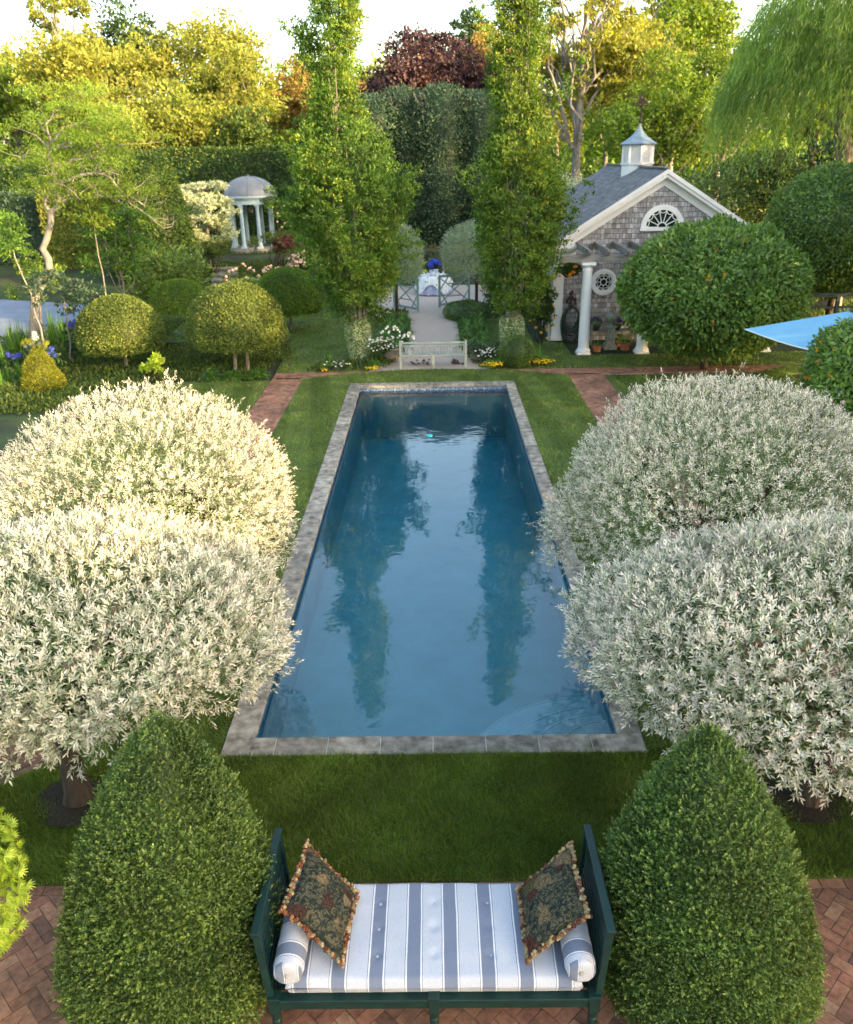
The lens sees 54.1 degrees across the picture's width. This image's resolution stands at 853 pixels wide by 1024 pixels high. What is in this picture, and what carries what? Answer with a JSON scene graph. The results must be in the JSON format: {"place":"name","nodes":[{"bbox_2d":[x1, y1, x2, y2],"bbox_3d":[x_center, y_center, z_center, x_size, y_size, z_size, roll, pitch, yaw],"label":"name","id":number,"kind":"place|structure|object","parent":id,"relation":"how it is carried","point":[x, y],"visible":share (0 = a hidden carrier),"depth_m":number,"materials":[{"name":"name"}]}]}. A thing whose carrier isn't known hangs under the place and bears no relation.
{"place":"outdoors","nodes":[
{"label":"outdoors","id":0,"kind":"place"},
{"bbox_2d":[0,299,86,344],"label":"driveway","id":1,"kind":"structure","parent":0,"point":[9,309],"depth_m":32.74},
{"bbox_2d":[0,0,844,144],"label":"sky","id":2,"kind":"structure","parent":0,"point":[385,15],"materials":[{"name":"white"}]},
{"bbox_2d":[0,365,852,783],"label":"brick walk","id":3,"kind":"structure","parent":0,"point":[274,399],"depth_m":19.93,"materials":[{"name":"brick"}]},
{"bbox_2d":[0,308,852,885],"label":"lawn","id":4,"kind":"structure","parent":0,"point":[456,372],"depth_m":15.01,"materials":[{"name":"green plant"}]},
{"bbox_2d":[0,370,304,641],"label":"dappled willow","id":5,"kind":"object","parent":4,"relation":"on","point":[199,501],"visible":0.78,"depth_m":9.33,"materials":[{"name":"beige plant"}]},
{"bbox_2d":[161,334,295,360],"bbox_3d":[-6.021,-5.003,25.318,4.042,0.754,0.755,-1,23,1],"label":"box hedge","id":6,"kind":"object","parent":4,"relation":"on","point":[177,347],"visible":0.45,"depth_m":25.15,"materials":[{"name":"green plant"}]},
{"bbox_2d":[258,265,322,328],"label":"clipped dome","id":7,"kind":"structure","parent":4,"relation":"on","point":[290,289],"depth_m":28.16,"materials":[{"name":"green plant"}]},
{"bbox_2d":[263,0,424,360],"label":"columnar oak","id":8,"kind":"object","parent":4,"relation":"on","point":[370,269],"visible":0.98,"depth_m":22.30,"materials":[{"name":"green plant"}]},
{"bbox_2d":[221,381,646,756],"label":"swimming pool","id":9,"kind":"structure","parent":4,"relation":"in","point":[425,613],"depth_m":13.36,"materials":[{"name":"liquid"}]},
{"bbox_2d":[33,635,849,826],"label":"mulch","id":10,"kind":"object","parent":4,"relation":"on","point":[66,815],"visible":0.36,"depth_m":7.77,"materials":[{"name":"soil"}]},
{"bbox_2d":[0,493,304,807],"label":"dappled willow","id":11,"kind":"object","parent":10,"relation":"on","point":[59,697],"visible":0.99,"depth_m":6.89,"materials":[{"name":"white plant"}]},
{"bbox_2d":[549,495,852,814],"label":"dappled willow","id":12,"kind":"object","parent":10,"relation":"on","point":[828,711],"visible":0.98,"depth_m":6.82,"materials":[{"name":"white plant"}]},
{"bbox_2d":[442,299,491,323],"bbox_3d":[1.511,-7.512,30.945,1.899,0.685,2.599,-1,23,1],"label":"box mound","id":13,"kind":"object","parent":4,"relation":"on","point":[456,310],"visible":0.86,"depth_m":30.35,"materials":[{"name":"green plant"}]},
{"bbox_2d":[498,335,535,367],"bbox_3d":[2.538,-4.534,23.587,1.099,0.936,1.105,-1,23,1],"label":"box ball","id":14,"kind":"object","parent":4,"relation":"on","point":[517,351],"visible":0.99,"depth_m":23.27,"materials":[{"name":"green plant"}]},
{"bbox_2d":[527,277,558,344],"bbox_3d":[3.532,-6.445,25.713,1.053,2.676,1.081,-1,23,1],"label":"climbing rose","id":15,"kind":"object","parent":4,"relation":"on","point":[547,311],"visible":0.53,"depth_m":25.66,"materials":[{"name":"green plant"}]},
{"bbox_2d":[560,241,770,354],"bbox_3d":[7.089,-6.463,25.096,6.440,3.035,2.320,-1,23,1],"label":"pergola","id":16,"kind":"object","parent":4,"relation":"on","point":[588,260],"visible":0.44,"depth_m":24.30,"materials":[{"name":"white paint"}]},
{"bbox_2d":[525,362,852,642],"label":"dappled willow","id":17,"kind":"object","parent":4,"relation":"on","point":[651,491],"visible":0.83,"depth_m":9.26,"materials":[{"name":"white plant"}]},
{"bbox_2d":[745,308,852,440],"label":"parasol","id":18,"kind":"object","parent":4,"relation":"on","point":[797,333],"visible":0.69,"depth_m":16.53,"materials":[{"name":"blue fabric"}]},
{"bbox_2d":[797,316,852,432],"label":"bush","id":19,"kind":"object","parent":4,"relation":"on","point":[828,362],"visible":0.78,"depth_m":14.05,"materials":[{"name":"green plant"}]},
{"bbox_2d":[0,879,852,1023],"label":"terrace","id":20,"kind":"structure","parent":0,"point":[39,979],"depth_m":6.14,"materials":[{"name":"brick"}]},
{"bbox_2d":[0,806,34,959],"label":"japanese maple","id":21,"kind":"object","parent":20,"relation":"on","point":[8,907],"visible":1,"depth_m":5.24,"materials":[{"name":"green plant"}]},
{"bbox_2d":[49,706,285,1023],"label":"topiary bush","id":22,"kind":"object","parent":20,"relation":"on","point":[169,867],"visible":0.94,"depth_m":5.45,"materials":[{"name":"green plant"}]},
{"bbox_2d":[250,825,615,1023],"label":"daybed","id":23,"kind":"object","parent":20,"relation":"on","point":[602,929],"visible":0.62,"depth_m":5.70,"materials":[{"name":"green paint"}]},
{"bbox_2d":[285,883,582,992],"bbox_3d":[0.052,3.053,6.046,2.020,0.158,0.855,-1,23,1],"label":"mattress","id":24,"kind":"object","parent":23,"relation":"on","point":[440,937],"visible":0.73,"depth_m":5.85,"materials":[{"name":"white fabric"}]},
{"bbox_2d":[273,869,308,983],"bbox_3d":[-0.923,2.947,5.963,0.224,0.210,0.838,-1,23,1],"label":"bolster","id":25,"kind":"object","parent":24,"relation":"on","point":[290,957],"visible":0.63,"depth_m":5.66,"materials":[{"name":"white fabric"}]},
{"bbox_2d":[277,838,359,968],"bbox_3d":[-0.741,2.788,5.982,0.487,0.397,0.749,3,24,9],"label":"pillow","id":26,"kind":"object","parent":24,"relation":"on","point":[320,905],"visible":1,"depth_m":5.90,"materials":[{"name":"fabric"}]},
{"bbox_2d":[515,840,592,964],"bbox_3d":[0.896,2.770,5.952,0.478,0.387,0.772,-1,23,1],"label":"pillow","id":27,"kind":"object","parent":24,"relation":"on","point":[550,905],"visible":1,"depth_m":5.86,"materials":[{"name":"multicoloured fabric"}]},
{"bbox_2d":[560,875,595,981],"bbox_3d":[1.031,2.918,5.940,0.224,0.210,0.838,-1,23,1],"label":"bolster","id":28,"kind":"object","parent":24,"relation":"on","point":[578,956],"visible":0.57,"depth_m":5.61,"materials":[{"name":"white fabric"}]},
{"bbox_2d":[590,716,830,1023],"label":"topiary bush","id":29,"kind":"object","parent":20,"relation":"on","point":[711,904],"visible":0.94,"depth_m":5.44,"materials":[{"name":"green plant"}]},
{"bbox_2d":[0,167,852,678],"bbox_3d":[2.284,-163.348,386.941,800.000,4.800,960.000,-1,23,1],"label":"ground","id":30,"kind":"structure","parent":0,"point":[10,423],"depth_m":27.01,"materials":[{"name":"green plant"}]},
{"bbox_2d":[1,314,29,356],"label":"grass clump","id":31,"kind":"object","parent":30,"relation":"on","point":[11,345],"visible":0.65,"depth_m":26.25,"materials":[{"name":"green plant"}]},
{"bbox_2d":[0,209,45,351],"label":"sapling","id":32,"kind":"object","parent":30,"relation":"on","point":[13,239],"visible":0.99,"depth_m":22.95,"materials":[{"name":"green plant"}]},
{"bbox_2d":[0,190,52,265],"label":"hornbeam hedge","id":33,"kind":"object","parent":30,"relation":"on","point":[27,206],"visible":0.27,"depth_m":38.28,"materials":[{"name":"green plant"}]},
{"bbox_2d":[5,247,68,338],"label":"sapling","id":34,"kind":"object","parent":30,"relation":"on","point":[27,263],"visible":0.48,"depth_m":26.63,"materials":[{"name":"green plant"}]},
{"bbox_2d":[0,32,78,164],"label":"woodland tree","id":35,"kind":"object","parent":30,"relation":"on","point":[8,102],"visible":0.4,"depth_m":59.16,"materials":[{"name":"green plant"}]},
{"bbox_2d":[19,338,68,392],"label":"golden yew","id":36,"kind":"object","parent":30,"relation":"on","point":[42,370],"visible":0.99,"depth_m":22.10,"materials":[{"name":"yellow plant"}]},
{"bbox_2d":[27,308,72,344],"bbox_3d":[-12.495,-6.219,27.573,1.636,1.310,1.363,-21,30,-39],"label":"grass clump","id":37,"kind":"object","parent":30,"relation":"on","point":[53,339],"visible":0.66,"depth_m":27.58,"materials":[{"name":"green plant"}]},
{"bbox_2d":[0,160,106,198],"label":"yew hedge","id":38,"kind":"object","parent":30,"relation":"on","point":[6,177],"visible":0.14,"depth_m":45.79,"materials":[{"name":"green plant"}]},
{"bbox_2d":[24,0,92,168],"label":"woodland tree","id":39,"kind":"object","parent":30,"relation":"on","point":[54,27],"visible":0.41,"depth_m":60.02,"materials":[{"name":"yellow plant"}]},
{"bbox_2d":[20,267,111,364],"bbox_3d":[-10.319,-5.630,24.231,2.280,2.841,2.217,-1,23,1],"label":"sapling","id":40,"kind":"object","parent":30,"relation":"on","point":[74,298],"visible":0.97,"depth_m":23.86,"materials":[{"name":"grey plant"}]},
{"bbox_2d":[34,180,106,268],"bbox_3d":[-15.792,-12.744,38.428,3.474,4.724,1.961,-1,23,1],"label":"hornbeam hedge","id":41,"kind":"object","parent":30,"relation":"on","point":[65,235],"visible":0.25,"depth_m":37.81,"materials":[{"name":"green plant"}]},
{"bbox_2d":[0,17,154,166],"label":"woodland tree","id":42,"kind":"object","parent":30,"relation":"on","point":[67,60],"visible":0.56,"depth_m":52.86,"materials":[{"name":"yellow plant"}]},
{"bbox_2d":[55,185,120,294],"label":"sapling","id":43,"kind":"object","parent":30,"relation":"on","point":[91,219],"visible":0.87,"depth_m":24.82,"materials":[{"name":"green plant"}]},
{"bbox_2d":[0,75,207,341],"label":"crooked tree","id":44,"kind":"object","parent":30,"relation":"on","point":[108,158],"visible":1,"depth_m":24.19,"materials":[{"name":"green plant"}]},
{"bbox_2d":[73,201,161,294],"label":"garden tree","id":45,"kind":"object","parent":30,"relation":"on","point":[124,217],"visible":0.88,"depth_m":28.61,"materials":[{"name":"green plant"}]},
{"bbox_2d":[73,293,166,365],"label":"clipped dome","id":46,"kind":"structure","parent":30,"relation":"on","point":[118,325],"depth_m":23.44,"materials":[{"name":"green plant"}]},
{"bbox_2d":[75,0,179,100],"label":"woodland tree","id":47,"kind":"object","parent":30,"relation":"on","point":[120,33],"visible":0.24,"depth_m":64.84,"materials":[{"name":"green plant"}]},
{"bbox_2d":[103,149,198,280],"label":"yew column","id":48,"kind":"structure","parent":30,"relation":"on","point":[179,233],"depth_m":34.80,"materials":[{"name":"green plant"}]},
{"bbox_2d":[138,351,165,378],"bbox_3d":[-7.585,-4.029,23.005,0.752,0.796,0.846,10,26,24],"label":"gold leaf shrub","id":49,"kind":"object","parent":30,"relation":"on","point":[154,363],"visible":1,"depth_m":22.92,"materials":[{"name":"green plant"}]},
{"bbox_2d":[90,72,240,153],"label":"woodland tree","id":50,"kind":"object","parent":30,"relation":"on","point":[168,113],"visible":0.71,"depth_m":49.48,"materials":[{"name":"yellow plant"}]},
{"bbox_2d":[119,241,215,302],"bbox_3d":[-9.825,-8.805,31.620,3.414,2.810,3.472,-1,23,1],"label":"leafy shrub","id":51,"kind":"object","parent":30,"relation":"on","point":[162,270],"visible":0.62,"depth_m":30.97,"materials":[{"name":"green plant"}]},
{"bbox_2d":[160,313,187,337],"bbox_3d":[-7.452,-6.086,27.590,2.760,0.957,0.753,-1,23,1],"label":"box hedge","id":52,"kind":"object","parent":30,"relation":"on","point":[173,322],"visible":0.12,"depth_m":27.34,"materials":[{"name":"green plant"}]},
{"bbox_2d":[147,278,204,317],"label":"clipped dome","id":53,"kind":"structure","parent":30,"relation":"on","point":[173,296],"depth_m":27.99,"materials":[{"name":"green plant"}]},
{"bbox_2d":[104,6,272,146],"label":"woodland tree","id":54,"kind":"object","parent":30,"relation":"on","point":[186,56],"visible":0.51,"depth_m":55.92,"materials":[{"name":"yellow plant"}]},
{"bbox_2d":[173,180,240,268],"bbox_3d":[-9.809,-12.726,37.128,3.415,3.817,3.301,-1,23,1],"label":"variegated dogwood","id":55,"kind":"object","parent":30,"relation":"on","point":[212,200],"visible":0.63,"depth_m":36.62,"materials":[{"name":"beige plant"}]},
{"bbox_2d":[193,234,233,272],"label":"cutleaf maple","id":56,"kind":"object","parent":30,"relation":"on","point":[211,250],"visible":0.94,"depth_m":36.30,"materials":[{"name":"green plant"}]},
{"bbox_2d":[151,143,314,235],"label":"yew hedge","id":57,"kind":"object","parent":30,"relation":"on","point":[204,166],"visible":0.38,"depth_m":45.95,"materials":[{"name":"green plant"}]},
{"bbox_2d":[184,280,288,370],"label":"clipped dome","id":58,"kind":"structure","parent":30,"relation":"on","point":[235,318],"depth_m":22.43,"materials":[{"name":"green plant"}]},
{"bbox_2d":[180,40,292,144],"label":"woodland tree","id":59,"kind":"object","parent":30,"relation":"on","point":[217,86],"visible":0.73,"depth_m":52.55,"materials":[{"name":"yellow plant"}]},
{"bbox_2d":[199,103,274,153],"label":"conifer","id":60,"kind":"object","parent":30,"relation":"on","point":[249,126],"visible":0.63,"depth_m":49.46,"materials":[{"name":"green plant"}]},
{"bbox_2d":[223,175,275,253],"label":"gazebo","id":61,"kind":"object","parent":30,"relation":"on","point":[243,191],"visible":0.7,"depth_m":40.29,"materials":[{"name":"stone"}]},
{"bbox_2d":[247,227,304,266],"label":"cutleaf maple","id":62,"kind":"object","parent":30,"relation":"on","point":[274,235],"visible":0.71,"depth_m":36.46,"materials":[{"name":"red plant"}]},
{"bbox_2d":[256,52,314,144],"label":"woodland tree","id":63,"kind":"object","parent":30,"relation":"on","point":[294,108],"visible":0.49,"depth_m":61.93,"materials":[{"name":"orange plant"}]},
{"bbox_2d":[275,41,369,126],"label":"woodland tree","id":64,"kind":"object","parent":30,"relation":"on","point":[359,69],"visible":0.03,"depth_m":68.59,"materials":[{"name":"yellow plant"}]},
{"bbox_2d":[338,89,401,244],"bbox_3d":[-2.680,-16.041,40.905,3.568,8.457,3.644,-1,23,1],"label":"pleached tree","id":65,"kind":"object","parent":30,"relation":"on","point":[378,108],"visible":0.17,"depth_m":38.87,"materials":[{"name":"green plant"}]},
{"bbox_2d":[2,144,766,264],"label":"undergrowth","id":66,"kind":"object","parent":30,"relation":"on","point":[696,174],"visible":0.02,"depth_m":60.06,"materials":[{"name":"green plant"}]},
{"bbox_2d":[367,336,402,363],"bbox_3d":[-1.263,-4.685,24.306,1.204,0.873,0.856,-1,23,1],"label":"border plant","id":67,"kind":"object","parent":30,"relation":"on","point":[383,346],"visible":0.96,"depth_m":24.13,"materials":[{"name":"white plant"}]},
{"bbox_2d":[363,222,425,312],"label":"silver willow","id":68,"kind":"object","parent":30,"relation":"on","point":[418,268],"visible":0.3,"depth_m":29.80,"materials":[{"name":"green plant"}]},
{"bbox_2d":[380,81,430,265],"bbox_3d":[-0.908,-16.386,41.164,3.405,8.820,3.405,-1,23,1],"label":"pleached tree","id":69,"kind":"object","parent":30,"relation":"on","point":[402,99],"visible":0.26,"depth_m":39.45,"materials":[{"name":"green plant"}]},
{"bbox_2d":[0,234,852,413],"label":"ground cover","id":70,"kind":"object","parent":30,"relation":"on","point":[121,367],"visible":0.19,"depth_m":24.06,"materials":[{"name":"green plant"}]},
{"bbox_2d":[0,42,852,189],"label":"woods","id":71,"kind":"object","parent":30,"relation":"on","point":[586,150],"visible":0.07,"depth_m":79.63,"materials":[{"name":"green plant"}]},
{"bbox_2d":[343,21,513,103],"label":"copper beech","id":72,"kind":"object","parent":30,"relation":"on","point":[430,62],"visible":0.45,"depth_m":48.63,"materials":[{"name":"red plant"}]},
{"bbox_2d":[407,79,473,272],"bbox_3d":[0.765,-16.179,40.675,3.560,8.768,3.498,-1,23,1],"label":"pleached tree","id":73,"kind":"object","parent":30,"relation":"on","point":[442,194],"visible":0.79,"depth_m":39.43,"materials":[{"name":"green plant"}]},
{"bbox_2d":[446,6,495,59],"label":"woodland tree","id":74,"kind":"object","parent":30,"relation":"on","point":[469,28],"visible":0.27,"depth_m":68.91,"materials":[{"name":"green plant"}]},
{"bbox_2d":[438,218,507,301],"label":"silver willow","id":75,"kind":"object","parent":30,"relation":"on","point":[467,228],"visible":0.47,"depth_m":30.04,"materials":[{"name":"green plant"}]},
{"bbox_2d":[456,88,514,269],"bbox_3d":[2.592,-16.228,41.099,3.671,8.457,3.563,-1,23,1],"label":"pleached tree","id":76,"kind":"object","parent":30,"relation":"on","point":[477,100],"visible":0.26,"depth_m":39.24,"materials":[{"name":"green plant"}]},
{"bbox_2d":[453,0,594,342],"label":"columnar oak","id":77,"kind":"object","parent":30,"relation":"on","point":[515,287],"visible":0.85,"depth_m":22.35,"materials":[{"name":"green plant"}]},
{"bbox_2d":[522,34,598,167],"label":"woodland tree","id":78,"kind":"object","parent":30,"relation":"on","point":[569,129],"visible":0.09,"depth_m":55.18,"materials":[{"name":"green plant"}]},
{"bbox_2d":[531,0,640,181],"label":"plane tree","id":79,"kind":"object","parent":30,"relation":"on","point":[562,19],"visible":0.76,"depth_m":44.99,"materials":[{"name":"beige plant"}]},
{"bbox_2d":[602,307,617,349],"bbox_3d":[5.605,-5.596,25.381,0.400,1.270,0.400,-1,23,1],"label":"stone urn","id":80,"kind":"object","parent":30,"relation":"on","point":[611,317],"visible":0.98,"depth_m":25.32,"materials":[{"name":"grey stone"}]},
{"bbox_2d":[555,0,701,149],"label":"woodland tree","id":81,"kind":"object","parent":30,"relation":"on","point":[641,37],"visible":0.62,"depth_m":45.81,"materials":[{"name":"yellow plant"}]},
{"bbox_2d":[523,93,746,340],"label":"shingled house","id":82,"kind":"structure","parent":30,"relation":"on","point":[637,198],"depth_m":25.69,"materials":[{"name":"grey wood"}]},
{"bbox_2d":[566,290,576,309],"bbox_3d":[4.551,-6.685,26.267,0.343,0.606,0.141,-1,23,1],"label":"hose bracket","id":83,"kind":"object","parent":82,"relation":"attached to","point":[571,297],"visible":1,"depth_m":26.20,"materials":[{"name":"metal"}]},
{"bbox_2d":[560,306,579,342],"bbox_3d":[4.593,-5.925,26.520,0.687,1.221,0.183,-1,23,1],"label":"garden hose","id":84,"kind":"object","parent":83,"relation":"hanging from","point":[564,328],"visible":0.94,"depth_m":26.52,"materials":[{"name":"rubber"}]},
{"bbox_2d":[592,269,616,294],"bbox_3d":[5.530,-7.180,26.065,0.800,0.800,0.081,-1,23,1],"label":"round window","id":85,"kind":"structure","parent":82,"relation":"in","point":[603,280],"depth_m":26.07,"materials":[{"name":"white paint"}]},
{"bbox_2d":[639,204,682,230],"bbox_3d":[7.166,-8.923,25.296,1.340,0.750,0.098,-1,23,1],"label":"fan window","id":86,"kind":"structure","parent":82,"relation":"in","point":[658,217],"depth_m":25.32,"materials":[{"name":"white paint"}]},
{"bbox_2d":[577,41,725,172],"bbox_3d":[11.207,-17.946,40.896,7.266,8.964,5.922,-1,23,1],"label":"woodland tree","id":87,"kind":"object","parent":30,"relation":"on","point":[683,108],"visible":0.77,"depth_m":39.43,"materials":[{"name":"green plant"}]},
{"bbox_2d":[635,0,737,168],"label":"woodland tree","id":88,"kind":"object","parent":30,"relation":"on","point":[652,8],"visible":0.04,"depth_m":56.97,"materials":[{"name":"green plant"}]},
{"bbox_2d":[625,0,749,170],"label":"woodland tree","id":89,"kind":"object","parent":30,"relation":"on","point":[700,21],"visible":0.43,"depth_m":50.42,"materials":[{"name":"green plant"}]},
{"bbox_2d":[613,211,818,369],"bbox_3d":[7.644,-5.819,22.265,5.213,4.098,5.209,-1,23,1],"label":"orange tree","id":90,"kind":"object","parent":30,"relation":"on","point":[703,291],"visible":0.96,"depth_m":20.68,"materials":[{"name":"green plant"}]},
{"bbox_2d":[657,34,798,200],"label":"woodland tree","id":91,"kind":"object","parent":30,"relation":"on","point":[719,60],"visible":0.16,"depth_m":41.20,"materials":[{"name":"green plant"}]},
{"bbox_2d":[693,142,834,224],"bbox_3d":[13.807,-12.188,34.607,6.532,5.899,5.458,-1,23,1],"label":"woodland tree","id":92,"kind":"object","parent":30,"relation":"on","point":[763,185],"visible":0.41,"depth_m":33.06,"materials":[{"name":"green plant"}]},
{"bbox_2d":[696,0,852,305],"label":"weeping willow","id":93,"kind":"object","parent":30,"relation":"on","point":[795,53],"visible":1,"depth_m":27.16,"materials":[{"name":"green plant"}]},
{"bbox_2d":[763,158,852,314],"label":"clipped tree","id":94,"kind":"object","parent":30,"relation":"on","point":[814,214],"visible":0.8,"depth_m":24.96,"materials":[{"name":"green plant"}]},
{"bbox_2d":[764,0,852,168],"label":"woodland tree","id":95,"kind":"object","parent":30,"relation":"on","point":[817,131],"visible":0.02,"depth_m":43.46,"materials":[{"name":"green plant"}]},
{"bbox_2d":[771,118,852,196],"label":"woodland tree","id":96,"kind":"object","parent":30,"relation":"on","point":[829,151],"visible":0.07,"depth_m":35.08,"materials":[{"name":"green plant"}]},
{"bbox_2d":[811,292,852,313],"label":"rail fence","id":97,"kind":"object","parent":30,"relation":"on","point":[838,296],"visible":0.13,"depth_m":25.64,"materials":[{"name":"brown paint"}]},
{"bbox_2d":[369,285,489,370],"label":"gravel path","id":98,"kind":"structure","parent":0,"point":[430,322],"depth_m":29.03,"materials":[{"name":"grey gravel"}]},
{"bbox_2d":[399,340,466,368],"bbox_3d":[0.190,-4.527,23.744,1.910,0.800,0.530,-1,23,1],"label":"trellis bench","id":99,"kind":"object","parent":98,"relation":"on","point":[439,353],"visible":1,"depth_m":23.49,"materials":[{"name":"paint"}]},
{"bbox_2d":[438,274,469,306],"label":"lattice gate","id":100,"kind":"structure","parent":98,"relation":"on","point":[440,303],"depth_m":32.84,"materials":[{"name":"teal paint"}]},
{"bbox_3d":[0.322,-9.851,36.155,1.320,0.740,1.320,-1,23,1],"label":"round table","id":101,"kind":"object","parent":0,"visible":0},
{"bbox_2d":[415,284,452,295],"bbox_3d":[0.328,-9.872,36.151,1.660,0.722,1.666,-1,23,1],"label":"tablecloth","id":102,"kind":"object","parent":101,"relation":"on","point":[429,290],"visible":0.38,"depth_m":35.55,"materials":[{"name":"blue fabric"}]},
{"bbox_2d":[415,273,452,293],"bbox_3d":[0.328,-9.882,36.138,1.680,0.709,1.688,-1,23,1],"label":"tablecloth","id":103,"kind":"object","parent":102,"relation":"on","point":[425,281],"visible":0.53,"depth_m":35.57,"materials":[{"name":"fabric"}]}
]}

